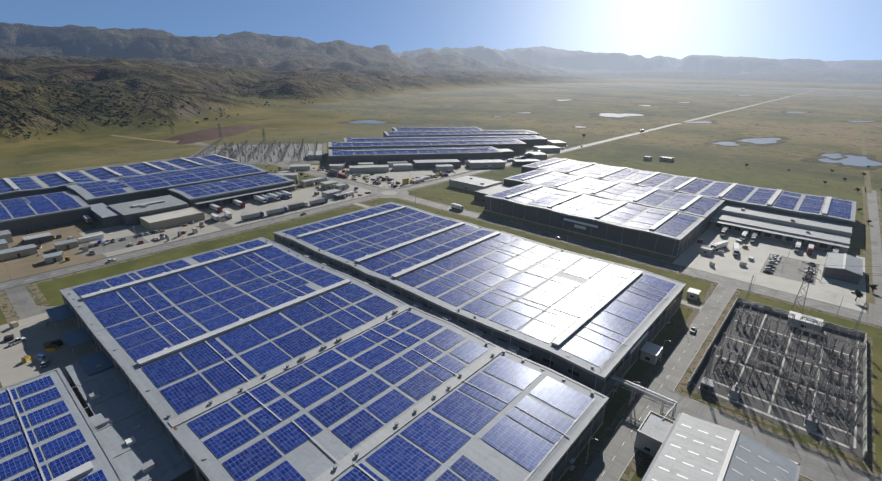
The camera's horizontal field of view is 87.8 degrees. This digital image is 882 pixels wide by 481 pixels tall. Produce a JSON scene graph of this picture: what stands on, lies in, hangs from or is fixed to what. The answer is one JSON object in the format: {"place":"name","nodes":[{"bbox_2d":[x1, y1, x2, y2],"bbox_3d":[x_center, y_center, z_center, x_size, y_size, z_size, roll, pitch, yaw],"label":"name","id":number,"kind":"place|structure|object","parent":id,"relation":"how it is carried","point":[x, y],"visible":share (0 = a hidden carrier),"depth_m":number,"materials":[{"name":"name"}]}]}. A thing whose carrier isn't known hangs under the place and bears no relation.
{"place":"outdoors","nodes":[
{"label":"outdoors","id":0,"kind":"place"},
{"bbox_2d":[0,22,881,480],"bbox_3d":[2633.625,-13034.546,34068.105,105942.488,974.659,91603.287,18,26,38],"label":"ground","id":1,"kind":"structure","parent":0,"point":[162,68],"depth_m":1119.95,"materials":[{"name":"green plant"}]},
{"bbox_2d":[0,368,125,480],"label":"building","id":2,"kind":"structure","parent":1,"relation":"on","point":[48,431],"depth_m":120.61,"materials":[{"name":"blue glass"}]},
{"bbox_2d":[0,154,239,199],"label":"hall","id":3,"kind":"structure","parent":1,"relation":"on","point":[20,187],"depth_m":391.55,"materials":[{"name":"blue glass"}]},
{"bbox_2d":[65,162,268,205],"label":"hall","id":4,"kind":"structure","parent":1,"relation":"on","point":[120,190],"depth_m":366.90,"materials":[{"name":"blue glass"}]},
{"bbox_2d":[193,137,322,163],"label":"substation","id":5,"kind":"object","parent":1,"relation":"on","point":[231,154],"visible":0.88,"depth_m":555.57,"materials":[{"name":"metal"}]},
{"bbox_2d":[392,127,481,130],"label":"hall","id":6,"kind":"structure","parent":1,"relation":"on","point":[429,128],"depth_m":728.52,"materials":[{"name":"blue paint"}]},
{"bbox_2d":[0,83,881,480],"bbox_3d":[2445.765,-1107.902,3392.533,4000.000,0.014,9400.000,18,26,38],"label":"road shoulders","id":7,"kind":"object","parent":1,"relation":"on","point":[10,315],"visible":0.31,"depth_m":209.38,"materials":[{"name":"green plant"}]},
{"bbox_2d":[0,191,92,233],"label":"hall","id":8,"kind":"structure","parent":7,"relation":"on","point":[25,214],"depth_m":302.91,"materials":[{"name":"blue glass"}]},
{"bbox_2d":[83,215,93,224],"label":"truck","id":9,"kind":"object","parent":7,"relation":"on","point":[88,219],"visible":0.92,"depth_m":303.86,"materials":[{"name":"grey metal"}]},
{"bbox_2d":[65,362,194,480],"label":"flat roofs","id":10,"kind":"structure","parent":7,"relation":"on","point":[119,404],"depth_m":126.97,"materials":[{"name":"white paint"}]},
{"bbox_2d":[68,177,809,480],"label":"roof plant","id":11,"kind":"object","parent":10,"relation":"on","point":[149,465],"visible":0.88,"depth_m":155.14,"materials":[{"name":"silver metal"}]},
{"bbox_2d":[90,195,188,227],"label":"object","id":12,"kind":"structure","parent":7,"relation":"on","point":[128,214],"depth_m":312.43,"materials":[{"name":"white metal"}]},
{"bbox_2d":[167,173,296,209],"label":"dock hall","id":13,"kind":"object","parent":7,"relation":"on","point":[190,195],"depth_m":364.69,"materials":[{"name":"blue glass"}]},
{"bbox_2d":[275,170,290,172],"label":"trailer","id":14,"kind":"object","parent":7,"relation":"on","point":[285,171],"visible":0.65,"depth_m":450.29,"materials":[{"name":"grey"}]},
{"bbox_2d":[299,176,326,185],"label":"truck","id":15,"kind":"object","parent":7,"relation":"on","point":[310,181],"visible":0.92,"depth_m":419.53,"materials":[{"name":"grey"}]},
{"bbox_2d":[59,237,608,480],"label":"hall","id":16,"kind":"structure","parent":7,"relation":"on","point":[189,338],"depth_m":141.76,"materials":[{"name":"blue glass"}]},
{"bbox_2d":[45,304,113,375],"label":"dock canopies","id":17,"kind":"object","parent":16,"relation":"attached to","point":[77,337],"visible":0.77,"depth_m":168.02,"materials":[{"name":"silver metal"}]},
{"bbox_2d":[65,203,701,480],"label":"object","id":18,"kind":"object","parent":7,"relation":"on","point":[571,467],"depth_m":196.79,"materials":[{"name":"metal"}]},
{"bbox_2d":[274,240,531,360],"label":"hall link","id":19,"kind":"object","parent":7,"relation":"on","point":[499,343],"visible":0.12,"depth_m":188.28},
{"bbox_2d":[329,146,502,164],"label":"hall","id":20,"kind":"structure","parent":7,"relation":"on","point":[378,156],"depth_m":524.24,"materials":[{"name":"blue paint"}]},
{"bbox_2d":[5,123,843,463],"bbox_3d":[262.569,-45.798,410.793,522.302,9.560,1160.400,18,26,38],"label":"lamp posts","id":21,"kind":"object","parent":7,"relation":"on","point":[567,237],"visible":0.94,"depth_m":223.26,"materials":[{"name":"silver metal"}]},
{"bbox_2d":[328,139,526,153],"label":"hall","id":22,"kind":"structure","parent":7,"relation":"on","point":[516,146],"depth_m":579.06,"materials":[{"name":"blue paint"}]},
{"bbox_2d":[1,195,881,480],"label":"kerbs","id":23,"kind":"structure","parent":7,"relation":"on","point":[645,263],"depth_m":215.30,"materials":[{"name":"grey concrete"}]},
{"bbox_2d":[343,135,547,147],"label":"hall","id":24,"kind":"structure","parent":7,"relation":"on","point":[532,140],"depth_m":638.97,"materials":[{"name":"blue paint"}]},
{"bbox_2d":[449,175,501,191],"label":"warehouse","id":25,"kind":"structure","parent":7,"relation":"on","point":[465,182],"depth_m":415.29,"materials":[{"name":"grey"}]},
{"bbox_2d":[273,202,685,395],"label":"hall","id":26,"kind":"structure","parent":7,"relation":"on","point":[558,305],"depth_m":204.79,"materials":[{"name":"blue glass"}]},
{"bbox_2d":[474,184,513,201],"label":"building annex","id":27,"kind":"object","parent":7,"relation":"on","point":[480,194],"visible":0.44,"depth_m":379.64,"materials":[{"name":"grey"}]},
{"bbox_2d":[115,113,881,313],"bbox_3d":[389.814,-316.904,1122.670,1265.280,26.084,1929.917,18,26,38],"label":"power line","id":28,"kind":"object","parent":7,"relation":"on","point":[812,267],"visible":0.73,"depth_m":206.45,"materials":[{"name":"metal"}]},
{"bbox_2d":[484,183,705,255],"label":"building","id":29,"kind":"structure","parent":7,"relation":"on","point":[648,225],"depth_m":308.87,"materials":[{"name":"blue paint"}]},
{"bbox_2d":[611,375,677,420],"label":"pipe bridge","id":30,"kind":"structure","parent":7,"relation":"on","point":[635,387],"depth_m":144.09,"materials":[{"name":"silver metal"}]},
{"bbox_2d":[643,156,652,160],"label":"hut","id":31,"kind":"object","parent":7,"relation":"on","point":[648,158],"visible":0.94,"depth_m":567.72,"materials":[{"name":"grey metal"}]},
{"bbox_2d":[639,341,663,364],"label":"hut","id":32,"kind":"object","parent":7,"relation":"on","point":[650,353],"visible":0.92,"depth_m":170.31,"materials":[{"name":"white paint"}]},
{"bbox_2d":[634,411,673,456],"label":"plant room","id":33,"kind":"object","parent":7,"relation":"on","point":[653,430],"visible":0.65,"depth_m":129.82,"materials":[{"name":"grey concrete"}]},
{"bbox_2d":[659,156,674,161],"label":"hut","id":34,"kind":"object","parent":7,"relation":"on","point":[666,159],"visible":0.98,"depth_m":564.02,"materials":[{"name":"grey metal"}]},
{"bbox_2d":[686,288,700,299],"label":"hut","id":35,"kind":"object","parent":7,"relation":"on","point":[693,293],"visible":0.96,"depth_m":218.62,"materials":[{"name":"white paint"}]},
{"bbox_2d":[642,412,800,480],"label":"shed","id":36,"kind":"structure","parent":7,"relation":"on","point":[691,448],"depth_m":117.24,"materials":[{"name":"white paint"}]},
{"bbox_2d":[709,204,851,253],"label":"loading dock building","id":37,"kind":"structure","parent":7,"relation":"on","point":[826,235],"depth_m":304.85,"materials":[{"name":"grey metal"}]},
{"bbox_2d":[851,289,863,300],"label":"tree","id":38,"kind":"object","parent":7,"relation":"on","point":[859,294],"visible":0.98,"depth_m":218.28,"materials":[{"name":"green plant"}]},
{"bbox_2d":[869,284,877,291],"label":"tree","id":39,"kind":"object","parent":7,"relation":"on","point":[873,286],"visible":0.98,"depth_m":228.36,"materials":[{"name":"green plant"}]},
{"bbox_2d":[18,88,875,304],"bbox_3d":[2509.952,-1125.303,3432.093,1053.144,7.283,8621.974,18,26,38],"label":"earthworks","id":40,"kind":"structure","parent":1,"relation":"on","point":[202,135],"depth_m":580.00,"materials":[{"name":"red soil"}]},
{"bbox_2d":[337,95,881,169],"bbox_3d":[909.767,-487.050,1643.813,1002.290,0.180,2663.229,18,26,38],"label":"ponds","id":41,"kind":"structure","parent":1,"relation":"on","point":[857,161],"depth_m":743.81,"materials":[{"name":"blue liquid"}]},
{"bbox_2d":[0,86,881,480],"bbox_3d":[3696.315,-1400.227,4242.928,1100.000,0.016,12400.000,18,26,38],"label":"roads","id":42,"kind":"structure","parent":0,"point":[610,462],"depth_m":214.78,"materials":[{"name":"grey asphalt"}]},
{"bbox_2d":[0,239,8,249],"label":"yard shed","id":43,"kind":"structure","parent":42,"relation":"on","point":[3,244],"depth_m":258.14,"materials":[{"name":"grey metal"}]},
{"bbox_2d":[0,230,12,242],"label":"yard shed","id":44,"kind":"structure","parent":42,"relation":"on","point":[6,235],"depth_m":270.57,"materials":[{"name":"grey metal"}]},
{"bbox_2d":[7,337,25,345],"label":"truck","id":45,"kind":"object","parent":42,"relation":"on","point":[16,341],"visible":1,"depth_m":173.88,"materials":[{"name":"white paint"}]},
{"bbox_2d":[0,244,37,260],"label":"yard shed","id":46,"kind":"structure","parent":42,"relation":"on","point":[16,252],"depth_m":251.57,"materials":[{"name":"grey metal"}]},
{"bbox_2d":[22,232,52,244],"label":"yard shed","id":47,"kind":"structure","parent":42,"relation":"on","point":[39,238],"depth_m":270.89,"materials":[{"name":"grey metal"}]},
{"bbox_2d":[40,359,49,367],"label":"car","id":48,"kind":"object","parent":42,"relation":"on","point":[44,363],"visible":1,"depth_m":161.07,"materials":[{"name":"grey paint"}]},
{"bbox_2d":[42,251,62,263],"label":"yard shed","id":49,"kind":"structure","parent":42,"relation":"on","point":[53,257],"depth_m":245.99,"materials":[{"name":"grey metal"}]},
{"bbox_2d":[53,238,78,250],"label":"yard shed","id":50,"kind":"structure","parent":42,"relation":"on","point":[66,244],"depth_m":263.60,"materials":[{"name":"grey metal"}]},
{"bbox_2d":[139,207,204,230],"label":"warehouse","id":51,"kind":"structure","parent":42,"relation":"on","point":[157,221],"depth_m":306.84,"materials":[{"name":"metal"}]},
{"bbox_2d":[210,213,219,221],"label":"truck","id":52,"kind":"object","parent":42,"relation":"on","point":[213,216],"visible":1,"depth_m":314.55,"materials":[{"name":"grey metal"}]},
{"bbox_2d":[209,203,222,212],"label":"truck","id":53,"kind":"object","parent":42,"relation":"on","point":[216,208],"visible":1,"depth_m":334.95,"materials":[{"name":"grey metal"}]},
{"bbox_2d":[224,210,231,218],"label":"truck","id":54,"kind":"object","parent":42,"relation":"on","point":[227,213],"visible":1,"depth_m":320.26,"materials":[{"name":"grey metal"}]},
{"bbox_2d":[233,199,244,207],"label":"truck","id":55,"kind":"object","parent":42,"relation":"on","point":[240,204],"visible":1,"depth_m":347.56,"materials":[{"name":"grey metal"}]},
{"bbox_2d":[241,211,263,220],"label":"truck","id":56,"kind":"object","parent":42,"relation":"on","point":[253,215],"visible":0.96,"depth_m":320.26,"materials":[{"name":"grey metal"}]},
{"bbox_2d":[254,195,266,203],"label":"truck","id":57,"kind":"object","parent":42,"relation":"on","point":[260,199],"visible":1,"depth_m":359.92,"materials":[{"name":"grey metal"}]},
{"bbox_2d":[260,194,272,201],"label":"truck","id":58,"kind":"object","parent":42,"relation":"on","point":[268,198],"visible":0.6,"depth_m":362.95,"materials":[{"name":"grey metal"}]},
{"bbox_2d":[266,193,279,200],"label":"truck","id":59,"kind":"object","parent":42,"relation":"on","point":[275,197],"visible":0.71,"depth_m":367.64,"materials":[{"name":"grey metal"}]},
{"bbox_2d":[266,207,287,215],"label":"truck","id":60,"kind":"object","parent":42,"relation":"on","point":[270,212],"visible":1,"depth_m":331.97,"materials":[{"name":"grey metal"}]},
{"bbox_2d":[273,191,285,199],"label":"truck","id":61,"kind":"object","parent":42,"relation":"on","point":[281,195],"visible":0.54,"depth_m":370.99,"materials":[{"name":"grey metal"}]},
{"bbox_2d":[279,190,291,197],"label":"truck","id":62,"kind":"object","parent":42,"relation":"on","point":[287,194],"visible":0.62,"depth_m":375.81,"materials":[{"name":"grey metal"}]},
{"bbox_2d":[287,202,307,209],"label":"truck","id":63,"kind":"object","parent":42,"relation":"on","point":[299,205],"visible":1,"depth_m":345.86,"materials":[{"name":"grey metal"}]},
{"bbox_2d":[78,150,540,242],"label":"containers","id":64,"kind":"object","parent":42,"relation":"on","point":[101,236],"visible":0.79,"depth_m":434.57,"materials":[{"name":"metal"}]},
{"bbox_2d":[309,198,327,205],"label":"truck","id":65,"kind":"object","parent":42,"relation":"on","point":[317,201],"visible":1,"depth_m":357.55,"materials":[{"name":"grey metal"}]},
{"bbox_2d":[320,180,337,188],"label":"yard shed","id":66,"kind":"structure","parent":42,"relation":"on","point":[326,184],"depth_m":406.98,"materials":[{"name":"grey metal"}]},
{"bbox_2d":[322,189,340,198],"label":"yard shed","id":67,"kind":"structure","parent":42,"relation":"on","point":[327,194],"depth_m":378.09,"materials":[{"name":"grey"}]},
{"bbox_2d":[333,183,347,189],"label":"shed","id":68,"kind":"object","parent":42,"relation":"on","point":[341,186],"visible":0.96,"depth_m":402.70,"materials":[{"name":"grey metal"}]},
{"bbox_2d":[333,192,347,198],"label":"yard shed","id":69,"kind":"structure","parent":42,"relation":"on","point":[339,196],"depth_m":375.46,"materials":[{"name":"grey metal"}]},
{"bbox_2d":[3,146,753,362],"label":"yard stock","id":70,"kind":"object","parent":42,"relation":"on","point":[49,346],"visible":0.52,"depth_m":278.99,"materials":[{"name":"orange paint"}]},
{"bbox_2d":[451,203,463,210],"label":"truck","id":71,"kind":"object","parent":42,"relation":"on","point":[457,206],"visible":1,"depth_m":350.57,"materials":[{"name":"grey metal"}]},
{"bbox_2d":[690,326,696,332],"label":"car","id":72,"kind":"object","parent":42,"relation":"on","point":[693,329],"visible":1,"depth_m":190.25,"materials":[{"name":"white paint"}]},
{"bbox_2d":[699,245,713,254],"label":"gatehouse","id":73,"kind":"object","parent":42,"relation":"on","point":[706,250],"visible":1,"depth_m":273.67,"materials":[{"name":"grey"}]},
{"bbox_2d":[700,377,715,393],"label":"kiosk","id":74,"kind":"object","parent":42,"relation":"on","point":[707,383],"visible":0.96,"depth_m":154.71,"materials":[{"name":"grey metal"}]},
{"bbox_2d":[711,240,728,250],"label":"truck","id":75,"kind":"object","parent":42,"relation":"on","point":[719,245],"visible":0.81,"depth_m":280.32,"materials":[{"name":"grey metal"}]},
{"bbox_2d":[720,226,728,236],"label":"truck","id":76,"kind":"object","parent":42,"relation":"on","point":[724,230],"visible":1,"depth_m":305.04,"materials":[{"name":"grey metal"}]},
{"bbox_2d":[733,242,738,255],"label":"truck","id":77,"kind":"object","parent":42,"relation":"on","point":[735,249],"visible":1,"depth_m":272.70,"materials":[{"name":"grey metal"}]},
{"bbox_2d":[740,229,748,240],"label":"truck","id":78,"kind":"object","parent":42,"relation":"on","point":[744,235],"visible":0.98,"depth_m":297.62,"materials":[{"name":"grey metal"}]},
{"bbox_2d":[750,231,758,242],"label":"truck","id":79,"kind":"object","parent":42,"relation":"on","point":[754,236],"visible":1,"depth_m":294.15,"materials":[{"name":"grey metal"}]},
{"bbox_2d":[687,276,868,458],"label":"substation","id":80,"kind":"object","parent":42,"relation":"on","point":[840,328],"visible":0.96,"depth_m":162.73,"materials":[{"name":"metal"}]},
{"bbox_2d":[727,383,818,431],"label":"transformer","id":81,"kind":"object","parent":80,"relation":"on","point":[811,422],"visible":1,"depth_m":140.52,"materials":[{"name":"grey metal"}]},
{"bbox_2d":[794,240,801,252],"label":"truck","id":82,"kind":"object","parent":42,"relation":"on","point":[797,246],"visible":1,"depth_m":279.45,"materials":[{"name":"grey metal"}]},
{"bbox_2d":[787,311,822,333],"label":"control room","id":83,"kind":"object","parent":42,"relation":"on","point":[809,325],"visible":0.81,"depth_m":194.51,"materials":[{"name":"white paint"}]},
{"bbox_2d":[807,242,813,254],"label":"truck","id":84,"kind":"object","parent":42,"relation":"on","point":[810,248],"visible":1,"depth_m":276.11,"materials":[{"name":"grey metal"}]},
{"bbox_2d":[832,247,838,252],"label":"truck","id":85,"kind":"object","parent":42,"relation":"on","point":[835,249],"visible":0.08,"depth_m":272.58,"materials":[{"name":"grey metal"}]},
{"bbox_2d":[822,252,862,284],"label":"yard shed","id":86,"kind":"structure","parent":42,"relation":"on","point":[851,266],"depth_m":244.03,"materials":[{"name":"white paint"}]},
{"bbox_2d":[0,0,881,60],"label":"sky","id":87,"kind":"structure","parent":0,"point":[824,30],"materials":[{"name":"blue"}]},
{"bbox_2d":[383,130,538,136],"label":"hall","id":88,"kind":"structure","parent":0,"point":[453,133],"depth_m":679.20,"materials":[{"name":"blue glass"}]},
{"bbox_2d":[503,169,724,232],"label":"hall","id":89,"kind":"structure","parent":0,"point":[706,207],"depth_m":362.99,"materials":[{"name":"glass"}]},
{"bbox_2d":[521,158,855,225],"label":"hall","id":90,"kind":"structure","parent":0,"point":[831,209],"depth_m":372.92,"materials":[{"name":"blue glass"}]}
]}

